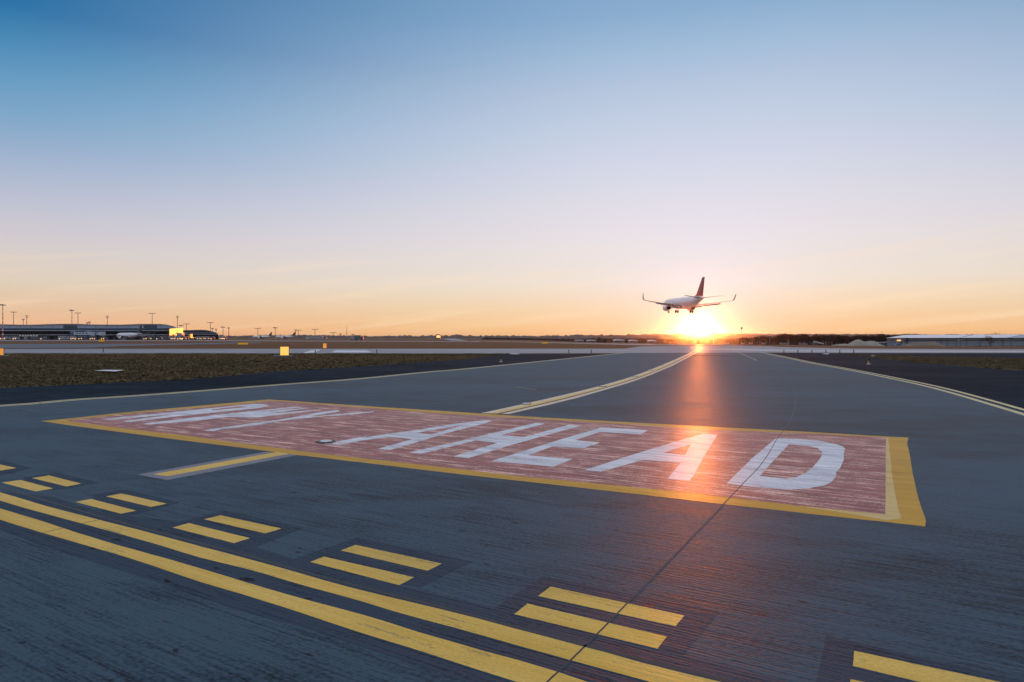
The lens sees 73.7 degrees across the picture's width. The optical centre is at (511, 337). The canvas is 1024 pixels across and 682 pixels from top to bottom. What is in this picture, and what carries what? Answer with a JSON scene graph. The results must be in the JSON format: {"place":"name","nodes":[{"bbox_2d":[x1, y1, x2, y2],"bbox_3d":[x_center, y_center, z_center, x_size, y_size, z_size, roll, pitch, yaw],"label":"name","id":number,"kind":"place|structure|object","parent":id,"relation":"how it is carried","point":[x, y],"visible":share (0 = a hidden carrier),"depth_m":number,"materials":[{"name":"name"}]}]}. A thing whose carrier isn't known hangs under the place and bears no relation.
{"place":"outdoors","nodes":[
{"label":"outdoors","id":0,"kind":"place"},
{"bbox_2d":[70,331,94,339],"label":"boarding bridge","id":1,"kind":"structure","parent":0,"point":[73,333],"depth_m":598.81,"materials":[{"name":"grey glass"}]},
{"bbox_2d":[0,353,509,387],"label":"grass","id":2,"kind":"structure","parent":0,"point":[136,367],"depth_m":40.94,"materials":[{"name":"plant"}]},
{"bbox_2d":[218,335,586,337],"bbox_3d":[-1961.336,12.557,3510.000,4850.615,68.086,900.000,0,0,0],"label":"hill","id":3,"kind":"structure","parent":0,"point":[251,336],"depth_m":3606.03,"materials":[{"name":"green plant"}]},
{"bbox_2d":[0,338,1023,387],"bbox_3d":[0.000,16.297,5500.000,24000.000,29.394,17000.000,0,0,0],"label":"ground","id":4,"kind":"structure","parent":0,"point":[332,343],"depth_m":151.56,"materials":[{"name":"green plant"}]},
{"bbox_2d":[0,304,3,339],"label":"light mast","id":5,"kind":"object","parent":4,"relation":"on","point":[2,320],"visible":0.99,"depth_m":545.92,"materials":[{"name":"grey metal"}]},
{"bbox_2d":[0,348,8,356],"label":"guidance sign","id":6,"kind":"object","parent":4,"relation":"on","point":[2,352],"visible":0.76,"depth_m":58.56,"materials":[{"name":"orange metal"}]},
{"bbox_2d":[30,336,39,339],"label":"service truck","id":7,"kind":"object","parent":4,"relation":"on","point":[34,337],"visible":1,"depth_m":588.88,"materials":[{"name":"grey metal"}]},
{"bbox_2d":[58,336,68,339],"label":"service truck","id":8,"kind":"object","parent":4,"relation":"on","point":[63,337],"visible":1,"depth_m":573.88,"materials":[{"name":"white metal"}]},
{"bbox_2d":[0,324,176,339],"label":"airport terminal","id":9,"kind":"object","parent":4,"relation":"on","point":[48,331],"visible":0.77,"depth_m":640.00,"materials":[{"name":"grey glass"}]},
{"bbox_2d":[89,335,96,339],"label":"service truck","id":10,"kind":"object","parent":4,"relation":"on","point":[91,337],"visible":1,"depth_m":573.88,"materials":[{"name":"white metal"}]},
{"bbox_2d":[86,331,105,339],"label":"boarding bridge","id":11,"kind":"structure","parent":4,"relation":"on","point":[100,333],"depth_m":603.09,"materials":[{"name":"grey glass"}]},
{"bbox_2d":[0,342,260,347],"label":"apron","id":12,"kind":"object","parent":4,"relation":"on","point":[52,345],"visible":0.94,"depth_m":142.91,"materials":[{"name":"concrete"}]},
{"bbox_2d":[110,325,154,339],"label":"parked airliner","id":13,"kind":"object","parent":4,"relation":"on","point":[132,336],"visible":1,"depth_m":556.22,"materials":[{"name":"white metal"}]},
{"bbox_2d":[177,333,183,339],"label":"service truck","id":14,"kind":"object","parent":4,"relation":"on","point":[179,335],"visible":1,"depth_m":558.87,"materials":[{"name":"white metal"}]},
{"bbox_2d":[169,327,192,339],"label":"glazed pier head","id":15,"kind":"object","parent":4,"relation":"on","point":[173,331],"visible":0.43,"depth_m":630.08},
{"bbox_2d":[175,330,217,338],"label":"arched pier building","id":16,"kind":"structure","parent":4,"relation":"on","point":[195,333],"depth_m":760.00,"materials":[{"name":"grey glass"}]},
{"bbox_2d":[0,340,479,341],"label":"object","id":17,"kind":"structure","parent":4,"relation":"on","point":[224,340],"depth_m":415.15,"materials":[{"name":"concrete"}]},
{"bbox_2d":[253,332,271,338],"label":"parked airliner","id":18,"kind":"object","parent":4,"relation":"on","point":[263,337],"visible":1,"depth_m":1227.76,"materials":[{"name":"white metal"}]},
{"bbox_2d":[273,346,292,356],"bbox_3d":[-19.382,1.155,57.830,1.564,0.890,1.200,0,0,-20],"label":"guidance sign","id":19,"kind":"object","parent":4,"relation":"on","point":[284,351],"visible":0.99,"depth_m":57.71,"materials":[{"name":"yellow metal"}]},
{"bbox_2d":[276,332,294,338],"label":"parked airliner","id":20,"kind":"object","parent":4,"relation":"on","point":[286,337],"visible":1,"depth_m":1228.10,"materials":[{"name":"white metal"}]},
{"bbox_2d":[310,336,326,338],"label":"service truck","id":21,"kind":"object","parent":4,"relation":"on","point":[316,337],"visible":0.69,"depth_m":898.87,"materials":[{"name":"white metal"}]},
{"bbox_2d":[354,335,363,339],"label":"service truck","id":22,"kind":"object","parent":4,"relation":"on","point":[358,337],"visible":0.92,"depth_m":518.87,"materials":[{"name":"white metal"}]},
{"bbox_2d":[446,339,466,340],"bbox_3d":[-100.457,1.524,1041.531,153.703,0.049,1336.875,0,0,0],"label":"climbing taxiway","id":23,"kind":"structure","parent":4,"relation":"on","point":[456,340],"depth_m":421.02,"materials":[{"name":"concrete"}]},
{"bbox_2d":[0,353,1023,681],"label":"taxiway","id":24,"kind":"structure","parent":4,"relation":"on","point":[784,593],"depth_m":5.62,"materials":[{"name":"grey asphalt"}]},
{"bbox_2d":[0,461,31,475],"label":"ground down patch","id":25,"kind":"object","parent":24,"relation":"on","point":[17,468],"visible":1,"depth_m":8.37,"materials":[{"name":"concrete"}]},
{"bbox_2d":[24,472,97,490],"bbox_3d":[-5.152,1.599,7.584,1.077,0.001,0.585,0,0,34],"label":"ground down patch","id":26,"kind":"object","parent":24,"relation":"on","point":[54,486],"visible":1,"depth_m":7.61,"materials":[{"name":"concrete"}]},
{"bbox_2d":[40,403,165,414],"bbox_3d":[-9.429,1.599,15.430,5.126,0.001,0.171,0,0,30],"label":"slab joint","id":27,"kind":"object","parent":24,"relation":"on","point":[98,409],"visible":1,"depth_m":15.27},
{"bbox_2d":[92,490,178,515],"bbox_3d":[-3.794,1.599,6.645,1.171,0.001,0.611,0,0,34],"label":"ground down patch","id":28,"kind":"object","parent":24,"relation":"on","point":[102,497],"visible":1,"depth_m":6.68,"materials":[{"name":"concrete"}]},
{"bbox_2d":[138,452,294,479],"bbox_3d":[-3.655,1.599,8.673,0.597,0.001,1.930,0,0,30],"label":"line segment","id":29,"kind":"object","parent":24,"relation":"on","point":[185,471],"visible":1,"depth_m":8.56,"materials":[{"name":"yellow paint"}]},
{"bbox_2d":[164,511,302,547],"bbox_3d":[-2.344,1.599,5.710,1.176,0.001,0.736,0,0,31],"label":"ground down patch","id":30,"kind":"object","parent":24,"relation":"on","point":[256,539],"visible":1,"depth_m":5.67,"materials":[{"name":"grey asphalt"}]},
{"bbox_2d":[5,353,619,405],"bbox_3d":[-0.004,1.598,42.918,2.027,0.003,64.415,0,0,23],"label":"edge line","id":31,"kind":"object","parent":24,"relation":"on","point":[265,385],"visible":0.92,"depth_m":22.51,"materials":[{"name":"paint"}]},
{"bbox_2d":[0,487,738,681],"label":"taxiway marking line","id":32,"kind":"object","parent":24,"relation":"on","point":[554,637],"visible":1,"depth_m":4.10,"materials":[{"name":"yellow paint"}]},
{"bbox_2d":[288,538,472,587],"bbox_3d":[-0.953,1.599,4.878,1.153,0.001,0.712,0,0,31],"label":"ground down patch","id":33,"kind":"object","parent":24,"relation":"on","point":[446,566],"visible":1,"depth_m":4.88,"materials":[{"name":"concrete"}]},
{"bbox_2d":[0,491,785,681],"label":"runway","id":34,"kind":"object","parent":24,"relation":"on","point":[268,610],"visible":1,"depth_m":4.10,"materials":[{"name":"grey asphalt"}]},
{"bbox_2d":[44,399,925,525],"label":"pavement panel","id":35,"kind":"structure","parent":24,"relation":"on","point":[865,492],"depth_m":9.79,"materials":[{"name":"red paint"}]},
{"bbox_2d":[315,440,335,442],"bbox_3d":[-2.870,1.585,10.513,0.320,0.026,0.320,0,0,0],"label":"inset light","id":36,"kind":"object","parent":35,"relation":"on","point":[326,441],"visible":1,"depth_m":10.45,"materials":[{"name":"white metal"}]},
{"bbox_2d":[0,465,997,681],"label":"holding position lines","id":37,"kind":"object","parent":24,"relation":"on","point":[501,666],"visible":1,"depth_m":4.01,"materials":[{"name":"yellow paint"}]},
{"bbox_2d":[484,348,703,413],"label":"line","id":38,"kind":"object","parent":24,"relation":"on","point":[534,404],"visible":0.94,"depth_m":20.03,"materials":[{"name":"beige paint"}]},
{"bbox_2d":[496,576,718,653],"bbox_3d":[0.537,1.599,3.995,1.163,0.001,0.676,0,0,30],"label":"ground down patch","id":39,"kind":"object","parent":24,"relation":"on","point":[683,634],"visible":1,"depth_m":4.01,"materials":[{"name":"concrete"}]},
{"bbox_2d":[227,419,1016,480],"bbox_3d":[-0.021,1.599,10.456,12.799,0.001,0.208,0,0,27],"label":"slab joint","id":40,"kind":"object","parent":24,"relation":"on","point":[646,453],"visible":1,"depth_m":9.33,"materials":[{"name":"black"}]},
{"bbox_2d":[546,371,795,681],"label":"slab joint","id":41,"kind":"object","parent":24,"relation":"on","point":[582,648],"visible":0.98,"depth_m":4.38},
{"bbox_2d":[765,353,1023,414],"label":"edge line","id":42,"kind":"object","parent":24,"relation":"on","point":[1014,411],"visible":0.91,"depth_m":20.41,"materials":[{"name":"paint"}]},
{"bbox_2d":[816,635,1023,681],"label":"ground down patch","id":43,"kind":"object","parent":24,"relation":"on","point":[836,661],"visible":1,"depth_m":3.33,"materials":[{"name":"grey asphalt"}]},
{"bbox_2d":[0,353,1023,411],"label":"asphalt shoulder","id":44,"kind":"object","parent":4,"relation":"on","point":[1005,386],"visible":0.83,"depth_m":27.65},
{"bbox_2d":[4,346,1023,352],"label":"runway","id":45,"kind":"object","parent":4,"relation":"on","point":[661,349],"visible":0.87,"depth_m":87.09,"materials":[{"name":"grey asphalt"}]},
{"bbox_2d":[333,350,369,351],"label":"runway block marking","id":46,"kind":"object","parent":45,"relation":"on","point":[351,351],"visible":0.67,"depth_m":80.57,"materials":[{"name":"white paint"}]},
{"bbox_2d":[705,349,1023,351],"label":"runway bright band","id":47,"kind":"object","parent":45,"relation":"on","point":[855,350],"visible":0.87,"depth_m":86.95,"materials":[{"name":"grey asphalt"}]},
{"bbox_2d":[489,341,720,344],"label":"taxiway","id":48,"kind":"structure","parent":4,"relation":"on","point":[621,344],"depth_m":301.17,"materials":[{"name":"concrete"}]},
{"bbox_2d":[482,337,752,344],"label":"wood","id":49,"kind":"object","parent":4,"relation":"on","point":[685,341],"visible":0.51,"depth_m":915.66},
{"bbox_2d":[613,339,624,342],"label":"domed hangar","id":50,"kind":"structure","parent":4,"relation":"on","point":[618,341],"depth_m":859.75,"materials":[{"name":"white metal"}]},
{"bbox_2d":[628,340,637,342],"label":"domed hangar","id":51,"kind":"structure","parent":4,"relation":"on","point":[632,341],"depth_m":859.75,"materials":[{"name":"white metal"}]},
{"bbox_2d":[794,335,799,344],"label":"bare tree","id":52,"kind":"object","parent":4,"relation":"on","point":[796,337],"visible":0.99,"depth_m":562.88,"materials":[{"name":"brown plant"}]},
{"bbox_2d":[812,341,823,344],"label":"tipper truck","id":53,"kind":"object","parent":4,"relation":"on","point":[815,342],"visible":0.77,"depth_m":538.99,"materials":[{"name":"white metal"}]},
{"bbox_2d":[824,334,832,344],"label":"bare tree","id":54,"kind":"object","parent":4,"relation":"on","point":[827,337],"visible":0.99,"depth_m":551.00,"materials":[{"name":"brown plant"}]},
{"bbox_2d":[832,344,850,345],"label":"sand mound","id":55,"kind":"object","parent":4,"relation":"on","point":[841,345],"visible":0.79,"depth_m":477.88,"materials":[{"name":"beige sand"}]},
{"bbox_2d":[849,339,882,345],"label":"sand mound","id":56,"kind":"object","parent":4,"relation":"on","point":[858,342],"visible":0.81,"depth_m":486.58,"materials":[{"name":"beige sand"}]},
{"bbox_2d":[878,334,884,341],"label":"bare tree","id":57,"kind":"object","parent":4,"relation":"on","point":[880,337],"visible":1,"depth_m":563.45,"materials":[{"name":"brown plant"}]},
{"bbox_2d":[762,353,1023,358],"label":"runway edge","id":58,"kind":"object","parent":4,"relation":"on","point":[1003,355],"visible":0.92,"depth_m":66.15,"materials":[{"name":"asphalt"}]},
{"bbox_2d":[902,342,943,345],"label":"earth mound","id":59,"kind":"object","parent":4,"relation":"on","point":[925,344],"visible":0.71,"depth_m":436.69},
{"bbox_2d":[844,354,1023,370],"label":"grass","id":60,"kind":"structure","parent":4,"relation":"on","point":[1005,363],"depth_m":46.57,"materials":[{"name":"green plant"}]},
{"bbox_2d":[887,334,1023,345],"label":"warehouse","id":61,"kind":"structure","parent":4,"relation":"on","point":[978,340],"depth_m":500.00,"materials":[{"name":"grey metal"}]},
{"bbox_2d":[983,336,994,343],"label":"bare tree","id":62,"kind":"object","parent":4,"relation":"on","point":[988,338],"visible":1,"depth_m":429.92,"materials":[{"name":"brown plant"}]},
{"bbox_2d":[0,0,1023,335],"label":"sky","id":63,"kind":"structure","parent":0,"point":[343,167],"materials":[{"name":"blue"}]},
{"bbox_2d":[291,334,886,343],"bbox_3d":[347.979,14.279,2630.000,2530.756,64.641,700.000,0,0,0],"label":"hill","id":64,"kind":"structure","parent":0,"point":[672,336],"depth_m":2658.37,"materials":[{"name":"green plant"}]},
{"bbox_2d":[643,277,735,312],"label":"landing airliner","id":65,"kind":"object","parent":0,"point":[689,303],"visible":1,"depth_m":245.20,"materials":[{"name":"white metal"}]},
{"bbox_2d":[644,333,994,335],"bbox_3d":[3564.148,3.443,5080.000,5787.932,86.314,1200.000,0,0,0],"label":"hill","id":66,"kind":"structure","parent":0,"point":[727,334],"depth_m":5223.99,"materials":[{"name":"green plant"}]}
]}

